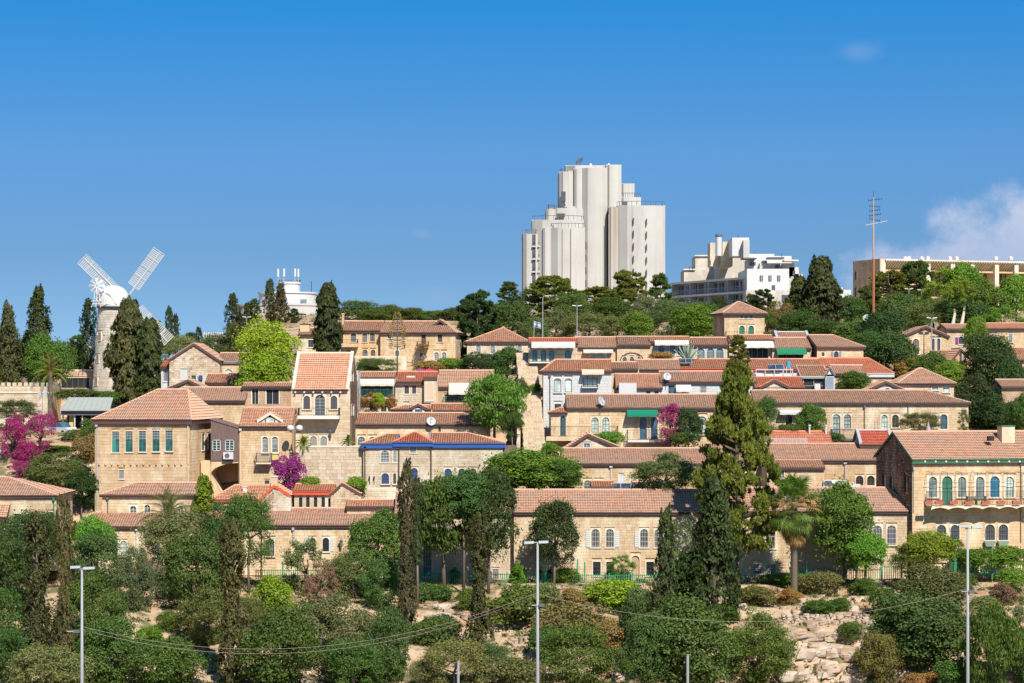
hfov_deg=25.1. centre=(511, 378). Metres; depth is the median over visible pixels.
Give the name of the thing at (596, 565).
window
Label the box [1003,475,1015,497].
window
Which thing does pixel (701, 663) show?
carob tree
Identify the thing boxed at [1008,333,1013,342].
window
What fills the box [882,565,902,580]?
picket fence
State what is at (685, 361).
solar panel
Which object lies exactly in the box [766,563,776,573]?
window
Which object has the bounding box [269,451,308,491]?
bougainvillea
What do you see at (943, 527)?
window
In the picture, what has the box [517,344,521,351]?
window
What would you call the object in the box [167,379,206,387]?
gabled house
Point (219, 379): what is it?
house
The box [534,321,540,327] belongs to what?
flag
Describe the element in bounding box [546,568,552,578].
window
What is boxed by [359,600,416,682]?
carob tree
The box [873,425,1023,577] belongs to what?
mansion
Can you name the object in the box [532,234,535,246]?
window
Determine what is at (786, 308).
broadleaf tree
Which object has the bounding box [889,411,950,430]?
bush
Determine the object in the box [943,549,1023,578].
picket fence
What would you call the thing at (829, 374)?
grey shed
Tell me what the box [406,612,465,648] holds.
bush
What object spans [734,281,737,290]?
window
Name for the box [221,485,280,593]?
olive tree
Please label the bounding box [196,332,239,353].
olive tree
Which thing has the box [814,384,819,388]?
fridge
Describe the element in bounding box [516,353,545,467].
stairway
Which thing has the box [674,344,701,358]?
agave
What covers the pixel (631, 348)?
terrace house
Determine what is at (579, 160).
satellite dish
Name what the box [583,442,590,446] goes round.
window
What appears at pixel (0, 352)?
broadleaf tree
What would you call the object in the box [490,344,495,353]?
window
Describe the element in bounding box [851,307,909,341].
broadleaf tree
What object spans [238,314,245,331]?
cypress tree
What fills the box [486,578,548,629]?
bush
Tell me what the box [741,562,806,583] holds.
picket fence
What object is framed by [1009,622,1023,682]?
carob tree
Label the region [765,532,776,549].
window
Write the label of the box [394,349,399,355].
window
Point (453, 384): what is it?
awning house
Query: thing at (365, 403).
shrub
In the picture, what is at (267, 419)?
dormer window
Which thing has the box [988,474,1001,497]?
window
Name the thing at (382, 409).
window
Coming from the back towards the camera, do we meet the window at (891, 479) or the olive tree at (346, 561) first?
the window at (891, 479)
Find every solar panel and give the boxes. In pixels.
[612,483,630,488]
[680,359,691,364]
[767,364,783,373]
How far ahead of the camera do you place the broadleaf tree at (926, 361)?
299.96 m
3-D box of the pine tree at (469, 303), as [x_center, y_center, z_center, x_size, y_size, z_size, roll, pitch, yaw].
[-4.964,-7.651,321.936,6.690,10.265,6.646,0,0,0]
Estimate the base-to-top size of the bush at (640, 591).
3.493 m
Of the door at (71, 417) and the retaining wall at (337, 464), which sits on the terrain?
the retaining wall at (337, 464)
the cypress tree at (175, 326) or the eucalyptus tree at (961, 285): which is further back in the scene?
the cypress tree at (175, 326)
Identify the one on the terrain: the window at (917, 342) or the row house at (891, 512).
the row house at (891, 512)
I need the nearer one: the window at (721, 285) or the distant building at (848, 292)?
the window at (721, 285)
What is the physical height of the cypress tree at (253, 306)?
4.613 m
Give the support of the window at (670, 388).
in the step house at (694, 381)
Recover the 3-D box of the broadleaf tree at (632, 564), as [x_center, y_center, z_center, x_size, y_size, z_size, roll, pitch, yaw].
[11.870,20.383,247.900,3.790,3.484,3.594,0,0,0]
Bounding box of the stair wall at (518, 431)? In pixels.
[517,372,521,470]
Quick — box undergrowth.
[0,309,1023,682]
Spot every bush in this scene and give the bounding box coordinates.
[25,468,53,482]
[36,445,74,449]
[57,429,87,442]
[69,433,94,463]
[77,418,94,442]
[133,624,164,646]
[153,609,181,632]
[247,571,295,611]
[291,601,316,624]
[298,475,320,485]
[299,558,343,608]
[345,474,367,491]
[356,356,400,370]
[356,365,379,370]
[371,392,384,411]
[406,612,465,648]
[410,360,447,373]
[419,581,455,602]
[435,356,470,368]
[448,569,461,581]
[452,585,487,610]
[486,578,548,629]
[486,654,551,682]
[487,602,519,624]
[524,621,559,662]
[526,599,611,643]
[528,382,542,397]
[530,580,560,605]
[538,442,564,488]
[550,566,581,582]
[552,586,589,605]
[578,577,637,611]
[594,430,625,443]
[595,616,628,654]
[596,645,636,682]
[617,588,646,658]
[621,586,657,611]
[647,352,673,358]
[667,430,689,446]
[706,601,741,622]
[734,584,776,606]
[775,586,803,604]
[776,423,805,431]
[798,569,845,596]
[802,599,838,614]
[829,596,853,611]
[830,431,845,442]
[835,620,866,644]
[848,577,879,595]
[849,628,906,682]
[864,585,902,621]
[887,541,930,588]
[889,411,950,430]
[899,672,938,682]
[931,658,970,682]
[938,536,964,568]
[958,572,978,589]
[964,594,1003,619]
[988,582,1019,602]
[993,564,1023,589]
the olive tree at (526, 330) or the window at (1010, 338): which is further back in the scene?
the olive tree at (526, 330)
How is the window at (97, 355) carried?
in the windmill
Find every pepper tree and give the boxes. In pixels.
[405,467,478,584]
[460,369,534,437]
[498,407,524,444]
[951,596,1023,682]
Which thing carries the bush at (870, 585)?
on the terrain
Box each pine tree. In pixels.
[69,334,86,367]
[453,289,499,354]
[476,305,511,329]
[495,281,523,329]
[524,275,581,318]
[577,286,625,316]
[612,268,650,315]
[647,272,677,321]
[690,359,785,584]
[726,334,751,463]
[750,288,776,311]
[857,285,884,315]
[868,269,911,311]
[894,259,936,316]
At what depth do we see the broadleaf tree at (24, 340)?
316.85 m
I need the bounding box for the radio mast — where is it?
[865,191,885,312]
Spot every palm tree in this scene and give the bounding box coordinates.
[31,354,69,420]
[133,480,202,580]
[295,434,311,450]
[340,434,354,445]
[769,472,822,591]
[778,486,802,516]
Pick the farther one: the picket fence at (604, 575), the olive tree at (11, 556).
the picket fence at (604, 575)
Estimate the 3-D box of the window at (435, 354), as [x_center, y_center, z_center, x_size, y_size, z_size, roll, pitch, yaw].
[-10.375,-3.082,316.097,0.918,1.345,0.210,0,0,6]
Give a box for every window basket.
[984,541,995,546]
[997,541,1008,546]
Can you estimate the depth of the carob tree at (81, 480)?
261.34 m
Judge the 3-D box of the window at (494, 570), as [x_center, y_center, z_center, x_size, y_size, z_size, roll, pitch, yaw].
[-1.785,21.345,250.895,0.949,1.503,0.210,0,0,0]
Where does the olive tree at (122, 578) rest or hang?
on the terrain
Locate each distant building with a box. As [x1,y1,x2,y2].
[203,332,224,347]
[838,287,850,311]
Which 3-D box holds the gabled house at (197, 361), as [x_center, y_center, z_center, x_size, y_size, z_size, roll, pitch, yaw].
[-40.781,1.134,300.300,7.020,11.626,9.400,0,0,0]
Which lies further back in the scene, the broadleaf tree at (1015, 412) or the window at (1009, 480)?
the broadleaf tree at (1015, 412)
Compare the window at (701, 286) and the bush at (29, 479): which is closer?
the bush at (29, 479)
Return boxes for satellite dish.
[427,417,435,424]
[576,158,582,163]
[599,396,604,411]
[663,373,670,379]
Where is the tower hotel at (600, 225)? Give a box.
[522,163,665,311]
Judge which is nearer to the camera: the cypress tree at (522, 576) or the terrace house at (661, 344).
the cypress tree at (522, 576)
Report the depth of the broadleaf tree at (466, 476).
240.85 m
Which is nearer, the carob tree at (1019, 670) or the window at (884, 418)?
the carob tree at (1019, 670)
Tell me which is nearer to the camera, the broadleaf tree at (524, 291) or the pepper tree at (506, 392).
the pepper tree at (506, 392)
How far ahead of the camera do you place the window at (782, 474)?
257.93 m
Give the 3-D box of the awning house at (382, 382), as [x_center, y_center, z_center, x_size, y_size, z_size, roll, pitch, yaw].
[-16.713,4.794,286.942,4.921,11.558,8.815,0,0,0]
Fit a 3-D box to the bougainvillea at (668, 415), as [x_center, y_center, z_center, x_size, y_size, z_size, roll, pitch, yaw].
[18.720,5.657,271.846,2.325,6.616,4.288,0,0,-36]
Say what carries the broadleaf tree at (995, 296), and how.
on the terrain
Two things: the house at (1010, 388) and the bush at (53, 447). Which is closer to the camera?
the bush at (53, 447)
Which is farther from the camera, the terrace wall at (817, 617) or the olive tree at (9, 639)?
the terrace wall at (817, 617)
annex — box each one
[548,407,567,447]
[761,460,824,486]
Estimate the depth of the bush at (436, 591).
240.27 m
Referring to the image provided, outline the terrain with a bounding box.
[0,312,1023,682]
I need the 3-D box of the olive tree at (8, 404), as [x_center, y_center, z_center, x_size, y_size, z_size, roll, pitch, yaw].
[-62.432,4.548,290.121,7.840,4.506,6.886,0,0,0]
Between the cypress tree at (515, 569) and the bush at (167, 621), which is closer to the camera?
the bush at (167, 621)
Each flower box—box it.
[923,499,932,503]
[934,499,943,503]
[949,499,957,503]
[964,499,973,503]
[981,499,990,503]
[996,499,1005,503]
[1012,499,1020,503]
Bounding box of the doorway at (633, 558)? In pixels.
[630,555,639,578]
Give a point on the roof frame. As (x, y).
(774, 374)
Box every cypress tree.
[0,299,22,386]
[19,510,53,675]
[24,283,53,386]
[50,492,76,682]
[78,297,96,368]
[102,295,143,406]
[133,316,163,396]
[165,305,173,357]
[171,313,180,352]
[191,473,217,516]
[195,326,202,342]
[215,516,248,682]
[224,292,241,338]
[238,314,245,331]
[243,302,250,325]
[247,298,262,323]
[261,278,275,321]
[269,282,290,322]
[287,308,302,322]
[310,279,344,351]
[396,457,418,637]
[411,475,423,608]
[463,511,494,648]
[509,562,520,583]
[517,565,526,583]
[647,502,680,612]
[669,551,709,612]
[681,472,743,619]
[783,274,805,309]
[793,254,845,332]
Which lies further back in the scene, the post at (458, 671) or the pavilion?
the pavilion
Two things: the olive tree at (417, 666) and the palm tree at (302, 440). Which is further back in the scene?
the palm tree at (302, 440)
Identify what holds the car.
on the terrain
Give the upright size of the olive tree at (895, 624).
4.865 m
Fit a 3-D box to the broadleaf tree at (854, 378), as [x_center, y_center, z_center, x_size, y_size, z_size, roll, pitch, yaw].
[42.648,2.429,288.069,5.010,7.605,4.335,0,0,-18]
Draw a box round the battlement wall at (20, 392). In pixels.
[0,382,60,424]
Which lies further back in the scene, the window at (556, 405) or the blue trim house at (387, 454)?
the window at (556, 405)
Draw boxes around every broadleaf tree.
[0,326,12,382]
[16,329,35,385]
[19,326,78,388]
[62,338,85,368]
[68,511,120,570]
[129,631,210,682]
[182,331,196,342]
[221,322,240,351]
[230,341,294,385]
[231,314,304,368]
[278,535,334,593]
[343,503,409,587]
[431,464,489,590]
[457,349,505,372]
[477,443,588,488]
[489,345,525,379]
[510,286,548,321]
[515,375,530,396]
[538,456,587,488]
[607,554,636,579]
[617,309,656,335]
[667,300,713,336]
[675,404,705,446]
[696,299,719,332]
[763,299,800,332]
[764,311,779,334]
[777,305,817,333]
[793,402,827,429]
[800,319,839,333]
[806,474,879,583]
[831,316,877,339]
[835,370,871,388]
[837,292,869,322]
[841,530,891,584]
[846,329,880,355]
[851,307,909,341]
[862,340,882,362]
[863,325,919,378]
[864,585,982,672]
[876,288,937,328]
[884,556,974,615]
[892,357,931,376]
[899,528,960,566]
[905,349,951,375]
[916,263,971,315]
[933,357,970,389]
[937,257,985,302]
[941,299,994,322]
[953,369,995,428]
[957,407,969,429]
[959,312,988,349]
[960,327,1020,387]
[961,274,1012,321]
[970,387,1014,429]
[980,304,1023,321]
[994,352,1023,378]
[999,271,1023,321]
[1001,392,1023,429]
[1009,600,1023,663]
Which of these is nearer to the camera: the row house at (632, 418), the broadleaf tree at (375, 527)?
the broadleaf tree at (375, 527)
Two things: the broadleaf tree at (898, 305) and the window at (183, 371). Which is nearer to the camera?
the window at (183, 371)
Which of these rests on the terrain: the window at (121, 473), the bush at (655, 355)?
the bush at (655, 355)
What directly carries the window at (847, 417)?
in the row house at (848, 412)
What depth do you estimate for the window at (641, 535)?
249.81 m
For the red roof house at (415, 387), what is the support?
on the terrain
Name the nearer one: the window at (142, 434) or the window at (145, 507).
the window at (145, 507)
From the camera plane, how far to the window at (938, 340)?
317.96 m
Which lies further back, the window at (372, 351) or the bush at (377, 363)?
the window at (372, 351)
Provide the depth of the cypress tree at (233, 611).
215.45 m
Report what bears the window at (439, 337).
in the balcony house at (442, 338)
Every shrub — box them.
[360,391,386,411]
[385,393,397,410]
[416,343,430,360]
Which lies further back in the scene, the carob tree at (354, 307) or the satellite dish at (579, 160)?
the satellite dish at (579, 160)
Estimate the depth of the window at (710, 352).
302.51 m
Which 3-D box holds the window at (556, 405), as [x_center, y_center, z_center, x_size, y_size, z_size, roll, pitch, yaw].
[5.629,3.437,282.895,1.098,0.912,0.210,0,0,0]
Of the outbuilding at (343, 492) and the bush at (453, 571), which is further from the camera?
the outbuilding at (343, 492)
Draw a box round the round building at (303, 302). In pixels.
[236,269,317,318]
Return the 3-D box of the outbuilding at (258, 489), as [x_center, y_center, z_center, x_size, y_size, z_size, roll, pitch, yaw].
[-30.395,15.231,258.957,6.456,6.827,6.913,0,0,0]
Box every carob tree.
[60,465,100,518]
[70,610,149,682]
[228,596,327,682]
[338,299,381,319]
[356,308,390,320]
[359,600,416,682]
[371,304,407,319]
[400,307,427,319]
[416,310,445,319]
[431,307,463,320]
[453,461,523,593]
[523,492,584,584]
[549,290,596,319]
[588,294,632,318]
[622,606,679,682]
[627,587,747,682]
[710,295,728,310]
[743,291,762,308]
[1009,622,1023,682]
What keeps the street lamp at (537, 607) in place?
on the terrain
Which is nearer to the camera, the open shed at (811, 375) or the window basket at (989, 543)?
the window basket at (989, 543)
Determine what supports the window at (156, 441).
in the hall
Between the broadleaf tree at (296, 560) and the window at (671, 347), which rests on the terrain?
the broadleaf tree at (296, 560)
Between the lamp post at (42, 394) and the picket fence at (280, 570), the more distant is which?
the lamp post at (42, 394)
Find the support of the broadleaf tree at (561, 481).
on the terrain
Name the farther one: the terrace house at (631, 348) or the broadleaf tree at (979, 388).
the terrace house at (631, 348)
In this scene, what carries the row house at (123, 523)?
on the terrain
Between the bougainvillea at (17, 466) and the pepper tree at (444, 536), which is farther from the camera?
the bougainvillea at (17, 466)
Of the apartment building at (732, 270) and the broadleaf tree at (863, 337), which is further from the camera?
the apartment building at (732, 270)
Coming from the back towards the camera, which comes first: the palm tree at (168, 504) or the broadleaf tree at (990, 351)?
the broadleaf tree at (990, 351)
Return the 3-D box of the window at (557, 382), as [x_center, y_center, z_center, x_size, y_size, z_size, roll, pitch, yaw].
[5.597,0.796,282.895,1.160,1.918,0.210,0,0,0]
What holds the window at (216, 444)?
in the bridge house at (217, 469)
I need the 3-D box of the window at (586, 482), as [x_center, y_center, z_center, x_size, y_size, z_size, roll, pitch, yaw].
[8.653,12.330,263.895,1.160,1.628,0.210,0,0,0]
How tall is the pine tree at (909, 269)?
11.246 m
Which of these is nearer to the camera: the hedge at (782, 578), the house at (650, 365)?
the hedge at (782, 578)
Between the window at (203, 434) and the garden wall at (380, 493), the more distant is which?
the window at (203, 434)
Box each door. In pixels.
[69,415,73,426]
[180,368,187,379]
[313,394,325,414]
[422,545,432,577]
[559,415,566,435]
[618,473,624,482]
[638,417,647,438]
[650,416,658,438]
[832,413,840,433]
[940,474,953,503]
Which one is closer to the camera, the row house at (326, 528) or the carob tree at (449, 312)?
the row house at (326, 528)
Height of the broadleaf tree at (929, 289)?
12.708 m
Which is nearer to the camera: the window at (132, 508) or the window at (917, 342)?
the window at (132, 508)
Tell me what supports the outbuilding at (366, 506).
on the terrain
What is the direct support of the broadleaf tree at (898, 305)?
on the terrain
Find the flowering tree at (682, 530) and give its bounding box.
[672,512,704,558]
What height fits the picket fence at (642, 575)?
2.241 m
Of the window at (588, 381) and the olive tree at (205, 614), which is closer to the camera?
the olive tree at (205, 614)
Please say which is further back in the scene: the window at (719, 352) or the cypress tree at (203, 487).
the window at (719, 352)
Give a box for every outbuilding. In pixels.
[99,481,213,513]
[214,484,270,510]
[258,476,293,513]
[293,483,335,506]
[329,480,362,506]
[346,499,394,515]
[589,480,613,488]
[631,481,671,488]
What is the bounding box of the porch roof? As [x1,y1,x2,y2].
[764,425,832,442]
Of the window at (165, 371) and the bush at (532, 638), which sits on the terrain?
the bush at (532, 638)
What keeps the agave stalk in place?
on the terrain
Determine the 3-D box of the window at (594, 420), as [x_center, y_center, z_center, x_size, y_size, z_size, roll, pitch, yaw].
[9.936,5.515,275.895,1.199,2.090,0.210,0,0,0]
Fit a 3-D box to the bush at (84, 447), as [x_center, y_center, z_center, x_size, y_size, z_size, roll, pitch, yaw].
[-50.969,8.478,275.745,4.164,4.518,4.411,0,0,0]
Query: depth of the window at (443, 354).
316.02 m
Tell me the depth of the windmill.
333.23 m
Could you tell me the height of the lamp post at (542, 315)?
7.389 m
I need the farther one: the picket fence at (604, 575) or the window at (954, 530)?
the window at (954, 530)
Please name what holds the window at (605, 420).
in the row house at (632, 418)
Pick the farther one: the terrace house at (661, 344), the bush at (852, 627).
the terrace house at (661, 344)
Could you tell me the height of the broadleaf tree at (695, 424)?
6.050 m
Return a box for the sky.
[0,0,1023,359]
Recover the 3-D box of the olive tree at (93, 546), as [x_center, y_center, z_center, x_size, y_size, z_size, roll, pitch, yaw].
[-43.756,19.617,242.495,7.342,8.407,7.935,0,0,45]
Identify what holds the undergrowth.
on the terrain
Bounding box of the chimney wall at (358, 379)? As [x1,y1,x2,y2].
[356,371,360,417]
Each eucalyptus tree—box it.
[940,283,968,322]
[950,278,978,322]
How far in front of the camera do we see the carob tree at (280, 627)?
214.22 m
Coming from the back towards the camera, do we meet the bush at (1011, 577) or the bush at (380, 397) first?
the bush at (380, 397)
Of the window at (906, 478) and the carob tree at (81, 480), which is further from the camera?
the carob tree at (81, 480)
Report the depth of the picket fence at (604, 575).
246.58 m
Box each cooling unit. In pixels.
[823,480,831,486]
[846,561,857,579]
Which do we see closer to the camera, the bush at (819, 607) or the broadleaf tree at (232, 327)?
the bush at (819, 607)
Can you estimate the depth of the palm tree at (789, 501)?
251.22 m
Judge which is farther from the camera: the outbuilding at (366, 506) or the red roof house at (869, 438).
the red roof house at (869, 438)
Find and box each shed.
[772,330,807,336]
[796,365,824,388]
[824,366,834,388]
[930,350,949,362]
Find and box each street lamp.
[70,566,94,682]
[524,541,547,682]
[958,525,982,682]
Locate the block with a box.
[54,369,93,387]
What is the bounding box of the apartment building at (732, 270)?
[670,234,802,308]
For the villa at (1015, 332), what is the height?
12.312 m
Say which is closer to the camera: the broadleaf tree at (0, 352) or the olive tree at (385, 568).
the olive tree at (385, 568)
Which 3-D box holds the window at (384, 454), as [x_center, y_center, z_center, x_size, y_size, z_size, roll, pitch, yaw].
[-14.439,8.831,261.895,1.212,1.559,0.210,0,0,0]
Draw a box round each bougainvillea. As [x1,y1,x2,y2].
[0,410,26,460]
[8,459,30,477]
[16,436,42,469]
[22,410,57,454]
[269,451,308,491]
[655,399,683,446]
[667,428,678,446]
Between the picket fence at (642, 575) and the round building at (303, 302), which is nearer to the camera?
the picket fence at (642, 575)
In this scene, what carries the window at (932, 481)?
in the mansion
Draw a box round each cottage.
[0,476,75,570]
[945,348,971,368]
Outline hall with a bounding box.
[91,388,223,510]
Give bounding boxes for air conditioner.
[223,452,233,459]
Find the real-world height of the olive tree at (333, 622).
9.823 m
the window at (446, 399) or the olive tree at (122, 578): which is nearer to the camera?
the olive tree at (122, 578)
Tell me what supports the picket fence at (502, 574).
on the terrain
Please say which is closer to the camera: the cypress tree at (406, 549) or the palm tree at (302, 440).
the cypress tree at (406, 549)
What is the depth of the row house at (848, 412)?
276.88 m
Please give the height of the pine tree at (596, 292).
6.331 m
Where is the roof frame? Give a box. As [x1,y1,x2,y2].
[755,369,792,375]
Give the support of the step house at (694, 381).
on the terrain
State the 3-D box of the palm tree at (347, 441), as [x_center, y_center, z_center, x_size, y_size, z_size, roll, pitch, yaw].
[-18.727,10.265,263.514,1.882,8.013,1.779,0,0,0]
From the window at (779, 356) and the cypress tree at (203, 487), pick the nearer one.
the cypress tree at (203, 487)
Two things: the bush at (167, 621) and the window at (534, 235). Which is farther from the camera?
the window at (534, 235)
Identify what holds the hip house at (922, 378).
on the terrain
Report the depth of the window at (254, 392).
279.98 m
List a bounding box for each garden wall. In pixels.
[354,356,406,368]
[361,487,397,498]
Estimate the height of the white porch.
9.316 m
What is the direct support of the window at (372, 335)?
in the arched house at (361, 337)
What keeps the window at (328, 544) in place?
in the row house at (326, 528)
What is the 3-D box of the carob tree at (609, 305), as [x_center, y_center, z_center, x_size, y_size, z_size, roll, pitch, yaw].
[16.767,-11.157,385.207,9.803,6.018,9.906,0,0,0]
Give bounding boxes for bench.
[966,496,985,504]
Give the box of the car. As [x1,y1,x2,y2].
[44,422,76,431]
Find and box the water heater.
[786,361,790,373]
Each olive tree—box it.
[0,398,40,428]
[0,502,69,587]
[0,527,35,606]
[0,576,56,660]
[0,621,35,682]
[2,639,105,682]
[21,448,94,487]
[47,568,137,650]
[68,527,131,594]
[105,541,159,612]
[128,503,207,568]
[143,524,243,610]
[159,331,195,361]
[168,581,226,647]
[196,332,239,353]
[198,496,246,592]
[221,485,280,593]
[225,592,266,632]
[299,583,378,679]
[319,632,392,682]
[320,545,377,596]
[356,550,400,610]
[402,658,444,682]
[405,633,495,682]
[474,637,511,682]
[485,300,547,338]
[519,316,551,338]
[538,308,576,336]
[539,616,615,682]
[562,309,615,336]
[596,312,631,335]
[624,447,699,491]
[625,293,663,334]
[650,296,690,335]
[716,605,805,682]
[754,393,780,431]
[868,607,924,644]
[902,294,957,328]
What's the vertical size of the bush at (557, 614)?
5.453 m
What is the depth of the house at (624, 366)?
292.00 m
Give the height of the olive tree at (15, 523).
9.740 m
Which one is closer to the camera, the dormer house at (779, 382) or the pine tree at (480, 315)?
the dormer house at (779, 382)
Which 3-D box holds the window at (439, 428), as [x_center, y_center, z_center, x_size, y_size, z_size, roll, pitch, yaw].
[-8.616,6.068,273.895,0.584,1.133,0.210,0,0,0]
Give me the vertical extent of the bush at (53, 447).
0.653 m
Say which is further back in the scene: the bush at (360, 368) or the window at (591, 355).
the window at (591, 355)
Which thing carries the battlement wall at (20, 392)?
on the terrain
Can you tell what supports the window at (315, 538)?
in the row house at (326, 528)
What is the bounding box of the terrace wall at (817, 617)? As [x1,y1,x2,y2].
[781,613,875,622]
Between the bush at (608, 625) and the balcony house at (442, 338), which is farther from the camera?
the balcony house at (442, 338)
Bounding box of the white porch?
[160,361,169,387]
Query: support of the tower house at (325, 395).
on the terrain
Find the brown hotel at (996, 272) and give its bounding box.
[853,256,1023,311]
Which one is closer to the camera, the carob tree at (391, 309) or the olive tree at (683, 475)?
the olive tree at (683, 475)
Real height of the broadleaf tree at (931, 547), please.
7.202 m
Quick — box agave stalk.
[388,311,405,371]
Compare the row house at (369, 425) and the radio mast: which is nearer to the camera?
the row house at (369, 425)
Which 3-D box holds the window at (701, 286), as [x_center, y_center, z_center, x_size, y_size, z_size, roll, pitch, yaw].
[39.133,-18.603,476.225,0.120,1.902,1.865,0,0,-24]
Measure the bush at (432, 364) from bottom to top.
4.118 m
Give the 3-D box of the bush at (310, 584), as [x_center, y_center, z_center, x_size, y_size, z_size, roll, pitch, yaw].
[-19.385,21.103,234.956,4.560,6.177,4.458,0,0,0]
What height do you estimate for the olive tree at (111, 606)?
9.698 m
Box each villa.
[896,325,950,355]
[937,323,968,350]
[980,322,1023,346]
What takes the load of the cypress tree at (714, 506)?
on the terrain
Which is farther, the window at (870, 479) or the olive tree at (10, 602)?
the window at (870, 479)
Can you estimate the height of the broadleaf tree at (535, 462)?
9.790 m
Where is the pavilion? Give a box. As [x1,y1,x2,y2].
[60,397,112,426]
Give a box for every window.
[61,377,89,387]
[95,377,98,385]
[96,354,99,362]
[98,332,101,340]
[111,431,119,452]
[118,470,124,479]
[120,540,127,556]
[124,431,133,452]
[129,505,136,512]
[138,430,146,452]
[143,504,150,513]
[151,430,160,452]
[163,369,168,381]
[164,430,173,451]
[201,433,205,450]
[207,433,210,450]
[212,440,220,450]
[224,369,232,372]
[225,440,233,450]
[251,389,258,403]
[261,436,269,453]
[262,418,277,422]
[265,389,279,403]
[265,538,274,556]
[271,436,278,453]
[298,497,302,506]
[301,394,311,409]
[304,537,316,552]
[306,497,309,506]
[307,339,312,347]
[309,435,317,444]
[313,497,317,506]
[319,435,327,444]
[321,497,325,506]
[322,537,333,552]
[329,394,338,409]
[350,332,356,342]
[350,372,353,380]
[351,404,353,415]
[357,436,365,444]
[361,332,367,342]
[361,386,392,396]
[362,349,367,355]
[369,332,375,341]
[370,349,375,355]
[380,404,386,411]
[380,450,389,462]
[380,472,389,484]
[392,450,397,462]
[392,472,396,484]
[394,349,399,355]
[403,385,409,394]
[409,447,416,453]
[411,385,416,394]
[411,467,418,481]
[420,335,426,343]
[433,352,439,360]
[437,335,442,342]
[437,426,441,431]
[441,352,446,357]
[444,394,471,402]
[444,468,451,475]
[475,344,481,353]
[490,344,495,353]
[492,568,499,577]
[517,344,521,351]
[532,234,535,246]
[532,247,535,259]
[532,260,535,272]
[532,349,537,360]
[540,349,546,360]
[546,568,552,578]
[548,349,554,360]
[553,378,561,392]
[554,403,561,408]
[561,191,565,200]
[564,349,570,358]
[564,378,572,392]
[582,374,598,387]
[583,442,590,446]
[583,479,591,488]
[586,528,600,548]
[589,353,606,358]
[590,416,599,433]
[592,561,601,576]
[601,416,609,431]
[604,528,618,548]
[605,561,614,576]
[635,528,649,548]
[645,561,654,576]
[653,528,663,548]
[657,345,664,352]
[667,385,675,392]
[669,345,675,355]
[677,345,682,355]
[679,286,683,294]
[696,348,704,357]
[699,284,703,293]
[699,415,706,434]
[700,387,705,392]
[706,348,714,357]
[715,348,723,357]
[719,283,723,291]
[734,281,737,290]
[738,325,744,333]
[746,348,768,357]
[747,325,754,333]
[751,563,762,574]
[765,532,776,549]
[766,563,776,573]
[778,354,803,357]
[780,470,784,478]
[785,414,792,423]
[803,378,824,388]
[831,351,841,356]
[843,413,851,428]
[855,475,864,485]
[866,475,875,486]
[872,524,882,545]
[880,414,888,428]
[882,474,886,486]
[886,524,896,545]
[889,477,893,490]
[891,414,899,428]
[904,475,908,492]
[912,338,919,354]
[926,475,938,497]
[931,338,934,349]
[931,385,938,390]
[936,338,940,349]
[936,524,946,533]
[939,413,948,429]
[942,385,950,392]
[949,524,960,539]
[955,336,966,344]
[956,475,967,497]
[974,475,986,497]
[984,523,995,540]
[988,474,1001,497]
[997,523,1008,540]
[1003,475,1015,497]
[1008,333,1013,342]
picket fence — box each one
[256,563,361,582]
[419,567,543,583]
[544,559,630,582]
[631,572,657,583]
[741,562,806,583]
[810,569,841,583]
[845,558,881,582]
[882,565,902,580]
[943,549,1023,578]
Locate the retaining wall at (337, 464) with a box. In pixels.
[299,445,362,487]
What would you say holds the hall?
on the terrain
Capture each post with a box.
[38,392,46,414]
[287,425,302,460]
[456,661,459,682]
[542,295,548,336]
[686,654,688,682]
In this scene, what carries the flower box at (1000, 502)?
attached to the mansion
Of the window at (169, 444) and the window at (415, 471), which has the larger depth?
the window at (415, 471)
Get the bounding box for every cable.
[85,593,535,648]
[85,595,535,653]
[540,589,964,621]
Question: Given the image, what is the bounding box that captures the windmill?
[77,247,173,391]
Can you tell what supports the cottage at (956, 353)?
on the terrain
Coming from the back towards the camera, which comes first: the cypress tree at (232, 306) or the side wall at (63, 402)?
the cypress tree at (232, 306)
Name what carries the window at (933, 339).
in the gabled villa at (924, 342)
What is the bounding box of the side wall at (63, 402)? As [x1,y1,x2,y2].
[61,389,75,418]
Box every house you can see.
[72,511,261,575]
[167,342,223,385]
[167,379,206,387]
[183,386,246,424]
[201,418,239,496]
[205,373,248,385]
[219,352,249,372]
[239,407,296,490]
[241,382,292,406]
[262,507,394,577]
[291,351,358,474]
[298,324,342,351]
[341,313,384,355]
[355,412,490,444]
[360,371,396,411]
[360,431,515,490]
[379,319,463,362]
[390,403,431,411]
[394,491,513,578]
[395,371,438,405]
[430,403,480,413]
[438,369,494,429]
[465,327,527,367]
[513,489,706,579]
[528,337,587,386]
[540,359,611,435]
[546,393,752,446]
[560,447,706,488]
[564,432,621,446]
[575,336,616,360]
[611,361,638,392]
[613,373,662,392]
[616,336,650,360]
[634,359,680,372]
[648,336,690,358]
[658,370,756,392]
[676,358,820,375]
[689,337,728,357]
[704,443,877,486]
[708,487,909,578]
[727,334,774,357]
[750,389,970,442]
[754,376,804,388]
[771,337,811,357]
[806,334,865,357]
[808,357,894,385]
[829,364,866,388]
[852,428,890,448]
[862,380,904,388]
[890,367,956,396]
[972,347,1023,374]
[988,379,1023,424]
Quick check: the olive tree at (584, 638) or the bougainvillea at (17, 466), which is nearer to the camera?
the olive tree at (584, 638)
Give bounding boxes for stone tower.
[710,301,767,336]
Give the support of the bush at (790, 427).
on the terrain
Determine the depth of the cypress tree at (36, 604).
219.52 m
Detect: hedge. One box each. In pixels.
[49,388,101,401]
[90,390,123,402]
[755,571,806,585]
[945,546,1003,577]
[988,543,1023,569]
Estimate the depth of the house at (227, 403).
278.05 m
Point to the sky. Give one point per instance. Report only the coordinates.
(402, 153)

